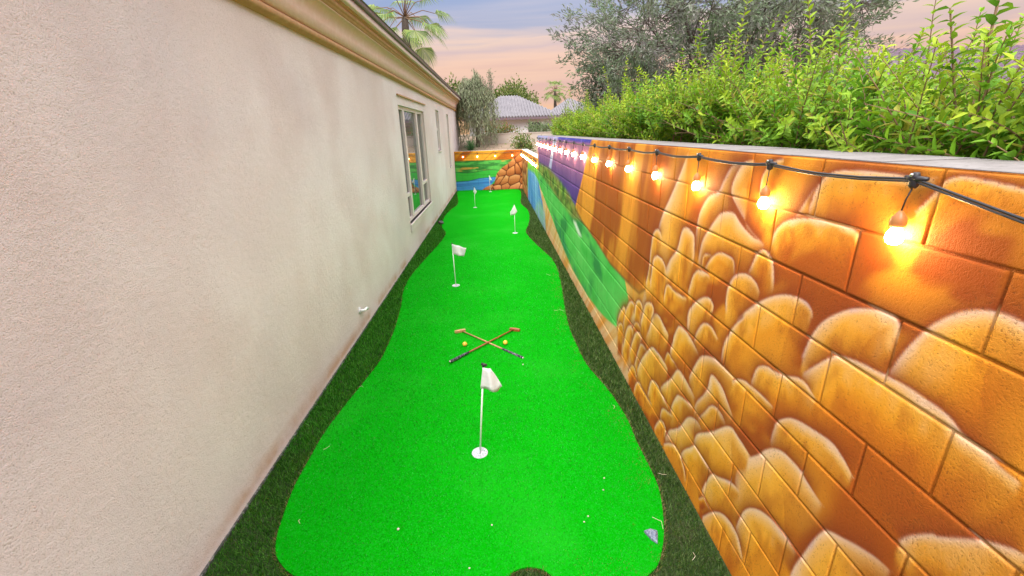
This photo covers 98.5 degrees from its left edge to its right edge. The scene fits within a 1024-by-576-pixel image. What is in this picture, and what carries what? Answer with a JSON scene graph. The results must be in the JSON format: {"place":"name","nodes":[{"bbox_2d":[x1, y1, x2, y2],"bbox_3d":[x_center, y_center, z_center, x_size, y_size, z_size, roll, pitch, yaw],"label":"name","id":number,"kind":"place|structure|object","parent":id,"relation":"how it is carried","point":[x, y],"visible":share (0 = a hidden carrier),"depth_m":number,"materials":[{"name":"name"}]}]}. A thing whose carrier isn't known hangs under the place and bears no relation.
{"place":"outdoors","nodes":[
{"label":"outdoors","id":0,"kind":"place"},
{"bbox_2d":[0,0,460,575],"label":"house","id":1,"kind":"structure","parent":0,"point":[218,218],"depth_m":2.20,"materials":[{"name":"paint"}]},
{"bbox_2d":[398,106,432,225],"bbox_3d":[-1.931,-2.516,8.853,0.137,2.012,2.781,-2,20,-1],"label":"window","id":2,"kind":"structure","parent":1,"relation":"in","point":[411,126],"depth_m":8.89,"materials":[{"name":"plastic"}]},
{"bbox_2d":[435,111,442,151],"bbox_3d":[-2.074,-4.342,12.213,0.136,1.077,0.700,-2,20,-2],"label":"window","id":3,"kind":"structure","parent":1,"relation":"in","point":[435,111],"depth_m":12.43,"materials":[{"name":"plastic"}]},
{"bbox_2d":[204,188,731,575],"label":"artificial turf","id":4,"kind":"structure","parent":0,"point":[530,571],"depth_m":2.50,"materials":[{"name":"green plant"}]},
{"bbox_2d":[275,189,663,575],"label":"putting green","id":5,"kind":"object","parent":4,"relation":"on","point":[488,216],"visible":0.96,"depth_m":3.02,"materials":[{"name":"green carpet"}]},
{"bbox_2d":[472,447,487,458],"bbox_3d":[-0.221,1.133,3.034,0.111,0.006,0.111,-2,20,-2],"label":"hole cup","id":6,"kind":"object","parent":5,"relation":"on","point":[475,454],"visible":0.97,"depth_m":3.03,"materials":[{"name":"plastic"}]},
{"bbox_2d":[479,363,501,452],"bbox_3d":[-0.148,0.821,2.919,0.179,0.731,0.041,-2,20,-2],"label":"golf flag","id":7,"kind":"object","parent":6,"relation":"in","point":[490,381],"visible":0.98,"depth_m":2.85,"materials":[{"name":"white fabric"}]},
{"bbox_2d":[449,327,519,362],"bbox_3d":[-0.287,0.573,4.564,0.119,0.034,0.974,17,27,42],"label":"putter","id":8,"kind":"object","parent":5,"relation":"on","point":[466,353],"visible":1,"depth_m":4.49,"materials":[{"name":"brown wood"}]},
{"bbox_2d":[454,329,523,357],"bbox_3d":[-0.231,0.568,4.600,0.973,0.043,0.117,14,25,38],"label":"putter","id":9,"kind":"object","parent":5,"relation":"on","point":[464,330],"visible":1,"depth_m":4.57,"materials":[{"name":"brown wood"}]},
{"bbox_2d":[644,528,657,543],"bbox_3d":[0.746,1.325,2.369,0.070,0.030,0.077,4,20,17],"label":"stone","id":10,"kind":"object","parent":5,"relation":"on","point":[651,534],"visible":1,"depth_m":2.36,"materials":[{"name":"grey stone"}]},
{"bbox_3d":[-0.811,-0.038,6.375,0.111,0.006,0.111,-2,20,-2],"label":"hole cup","id":11,"kind":"object","parent":5,"relation":"on","visible":0},
{"bbox_2d":[451,243,465,285],"bbox_3d":[-0.736,-0.321,6.271,0.203,0.669,0.041,-2,20,-2],"label":"golf flag","id":12,"kind":"object","parent":11,"relation":"in","point":[458,250],"visible":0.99,"depth_m":6.20,"materials":[{"name":"white fabric"}]},
{"bbox_3d":[0.069,-1.193,9.539,0.111,0.006,0.111,-2,20,-2],"label":"hole cup","id":13,"kind":"object","parent":5,"relation":"on","visible":0},
{"bbox_2d":[510,205,516,222],"bbox_3d":[0.041,-1.470,9.433,0.154,0.666,0.027,-2,20,-2],"label":"golf flag","id":14,"kind":"object","parent":13,"relation":"in","point":[513,211],"visible":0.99,"depth_m":9.38,"materials":[{"name":"white fabric"}]},
{"bbox_2d":[271,200,667,575],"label":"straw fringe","id":15,"kind":"object","parent":4,"relation":"on","point":[662,500],"visible":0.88,"depth_m":2.58,"materials":[{"name":"green plastic"}]},
{"bbox_2d":[458,134,537,153],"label":"terrain","id":16,"kind":"structure","parent":0,"point":[503,146],"depth_m":18.58,"materials":[{"name":"soil"}]},
{"bbox_2d":[459,138,480,150],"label":"agave","id":17,"kind":"object","parent":16,"relation":"on","point":[470,146],"visible":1,"depth_m":17.41,"materials":[{"name":"green plant"}]},
{"bbox_2d":[456,68,500,149],"bbox_3d":[-1.539,-7.243,18.202,2.204,3.425,2.254,-2,20,-2],"label":"weeping tree","id":18,"kind":"object","parent":16,"relation":"on","point":[476,100],"visible":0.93,"depth_m":17.67,"materials":[{"name":"green plant"}]},
{"bbox_2d":[483,119,520,133],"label":"flowering bush","id":19,"kind":"object","parent":16,"relation":"on","point":[506,129],"visible":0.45,"depth_m":22.28,"materials":[{"name":"green plant"}]},
{"bbox_2d":[480,132,552,143],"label":"garden wall","id":20,"kind":"structure","parent":16,"relation":"on","point":[503,137],"depth_m":19.32,"materials":[{"name":"beige paint"}]},
{"bbox_2d":[505,127,537,151],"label":"bush","id":21,"kind":"object","parent":16,"relation":"on","point":[522,144],"visible":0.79,"depth_m":17.00,"materials":[{"name":"green plant"}]},
{"bbox_2d":[521,112,552,132],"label":"bush","id":22,"kind":"object","parent":16,"relation":"on","point":[542,127],"visible":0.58,"depth_m":21.45,"materials":[{"name":"green plant"}]},
{"bbox_2d":[363,0,1023,134],"label":"sky","id":23,"kind":"structure","parent":0,"point":[508,38],"materials":[{"name":"pink"}]},
{"bbox_2d":[795,45,1023,117],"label":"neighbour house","id":24,"kind":"structure","parent":0,"point":[1019,54],"depth_m":13.18,"materials":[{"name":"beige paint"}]},
{"label":"ground","id":25,"kind":"structure","parent":0,"visible":0},
{"bbox_2d":[369,0,456,67],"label":"fan palm","id":26,"kind":"object","parent":25,"relation":"on","point":[406,31],"visible":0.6,"depth_m":18.62,"materials":[{"name":"green plant"}]},
{"bbox_2d":[444,72,467,136],"bbox_3d":[-3.767,-10.854,28.830,3.465,5.952,3.250,-2,20,-2],"label":"broadleaf tree","id":27,"kind":"object","parent":25,"relation":"on","point":[453,85],"visible":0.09,"depth_m":27.83,"materials":[{"name":"green plant"}]},
{"bbox_2d":[454,149,521,190],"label":"block wall","id":28,"kind":"structure","parent":25,"relation":"on","point":[500,169],"depth_m":16.64,"materials":[{"name":"paint"}]},
{"bbox_2d":[469,95,560,135],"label":"neighbour house","id":29,"kind":"structure","parent":25,"relation":"on","point":[515,110],"depth_m":32.00,"materials":[{"name":"grey tile"}]},
{"bbox_2d":[527,121,540,131],"bbox_3d":[1.618,-11.670,32.015,1.000,0.800,0.048,-2,20,-2],"label":"window","id":30,"kind":"structure","parent":29,"relation":"in","point":[532,121],"depth_m":31.93,"materials":[{"name":"glass"}]},
{"bbox_2d":[493,73,542,103],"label":"broadleaf tree","id":31,"kind":"object","parent":25,"relation":"on","point":[506,89],"visible":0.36,"depth_m":41.51,"materials":[{"name":"green plant"}]},
{"bbox_2d":[522,149,537,215],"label":"block wall","id":32,"kind":"structure","parent":25,"relation":"on","point":[530,179],"depth_m":12.94,"materials":[{"name":"paint"}]},
{"bbox_2d":[521,151,536,166],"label":"string lights","id":33,"kind":"object","parent":32,"relation":"attached to","point":[522,152],"visible":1,"depth_m":13.09,"materials":[{"name":"white glass"}]},
{"bbox_2d":[543,80,567,107],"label":"fan palm","id":34,"kind":"object","parent":25,"relation":"on","point":[555,97],"visible":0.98,"depth_m":45.82,"materials":[{"name":"green plant"}]},
{"bbox_2d":[548,104,579,134],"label":"hedge shrub","id":35,"kind":"object","parent":25,"relation":"on","point":[562,117],"visible":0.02,"depth_m":9.71,"materials":[{"name":"green plant"}]},
{"bbox_2d":[546,104,600,135],"bbox_3d":[1.518,-2.578,9.543,1.561,2.688,1.744,-2,20,-2],"label":"hedge shrub","id":36,"kind":"object","parent":25,"relation":"on","point":[556,129],"visible":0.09,"depth_m":9.24,"materials":[{"name":"green plant"}]},
{"bbox_2d":[551,98,600,122],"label":"neighbour house","id":37,"kind":"structure","parent":25,"relation":"on","point":[559,107],"depth_m":38.45,"materials":[{"name":"grey tile"}]},
{"bbox_2d":[554,92,599,135],"bbox_3d":[1.486,-2.404,8.794,1.457,2.835,1.668,-2,20,-2],"label":"hedge shrub","id":38,"kind":"object","parent":25,"relation":"on","point":[563,124],"visible":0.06,"depth_m":8.61,"materials":[{"name":"green plant"}]},
{"bbox_2d":[564,100,608,136],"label":"hedge shrub","id":39,"kind":"object","parent":25,"relation":"on","point":[572,133],"visible":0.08,"depth_m":7.70,"materials":[{"name":"green plant"}]},
{"bbox_2d":[565,89,621,136],"bbox_3d":[1.568,-1.849,7.296,1.432,2.736,1.652,1,20,7],"label":"hedge shrub","id":40,"kind":"object","parent":25,"relation":"on","point":[579,132],"visible":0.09,"depth_m":7.11,"materials":[{"name":"green plant"}]},
{"bbox_2d":[573,84,648,137],"bbox_3d":[1.653,-1.575,6.547,1.561,2.688,1.744,-2,20,-2],"label":"hedge shrub","id":41,"kind":"object","parent":25,"relation":"on","point":[592,124],"visible":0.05,"depth_m":6.17,"materials":[{"name":"green plant"}]},
{"bbox_2d":[582,57,655,139],"bbox_3d":[1.625,-1.376,5.726,1.457,2.835,1.668,-2,20,-2],"label":"hedge shrub","id":42,"kind":"object","parent":25,"relation":"on","point":[609,132],"visible":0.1,"depth_m":5.27,"materials":[{"name":"green plant"}]},
{"bbox_2d":[567,38,673,117],"bbox_3d":[2.623,-3.646,10.398,2.723,4.151,2.548,-2,20,-2],"label":"olive tree","id":43,"kind":"object","parent":25,"relation":"on","point":[592,92],"visible":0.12,"depth_m":9.64,"materials":[{"name":"green plant"}]},
{"bbox_2d":[605,74,691,139],"bbox_3d":[1.751,-1.036,5.021,1.444,2.573,1.683,-2,20,-2],"label":"hedge shrub","id":44,"kind":"object","parent":25,"relation":"on","point":[621,127],"visible":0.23,"depth_m":4.62,"materials":[{"name":"green plant"}]},
{"bbox_2d":[545,0,918,111],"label":"olive tree","id":45,"kind":"object","parent":25,"relation":"on","point":[719,18],"visible":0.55,"depth_m":7.69,"materials":[{"name":"green plant"}]},
{"bbox_2d":[625,20,842,143],"bbox_3d":[1.705,-0.873,4.209,1.432,2.736,1.652,-6,20,-11],"label":"hedge shrub","id":46,"kind":"object","parent":25,"relation":"on","point":[659,132],"visible":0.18,"depth_m":3.82,"materials":[{"name":"green plant"}]},
{"bbox_2d":[629,10,880,146],"bbox_3d":[1.790,-0.584,3.487,1.561,2.688,1.744,-2,20,-2],"label":"hedge shrub","id":47,"kind":"object","parent":25,"relation":"on","point":[689,119],"visible":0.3,"depth_m":3.06,"materials":[{"name":"green plant"}]},
{"bbox_2d":[538,135,1023,575],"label":"block wall","id":48,"kind":"structure","parent":25,"relation":"on","point":[822,376],"depth_m":1.52,"materials":[{"name":"paint"}]},
{"bbox_2d":[536,137,1023,244],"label":"string lights","id":49,"kind":"object","parent":48,"relation":"attached to","point":[898,222],"visible":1,"depth_m":1.25,"materials":[{"name":"grey rubber"}]},
{"bbox_2d":[661,0,1023,149],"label":"hedge shrub","id":50,"kind":"object","parent":25,"relation":"on","point":[751,130],"visible":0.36,"depth_m":2.31,"materials":[{"name":"green plant"}]},
{"bbox_2d":[754,27,1023,159],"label":"hedge shrub","id":51,"kind":"object","parent":25,"relation":"on","point":[816,132],"visible":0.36,"depth_m":1.70,"materials":[{"name":"green plant"}]},
{"bbox_2d":[862,0,1023,160],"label":"hedge shrub","id":52,"kind":"object","parent":25,"relation":"on","point":[974,127],"visible":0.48,"depth_m":1.37,"materials":[{"name":"green plant"}]}
]}

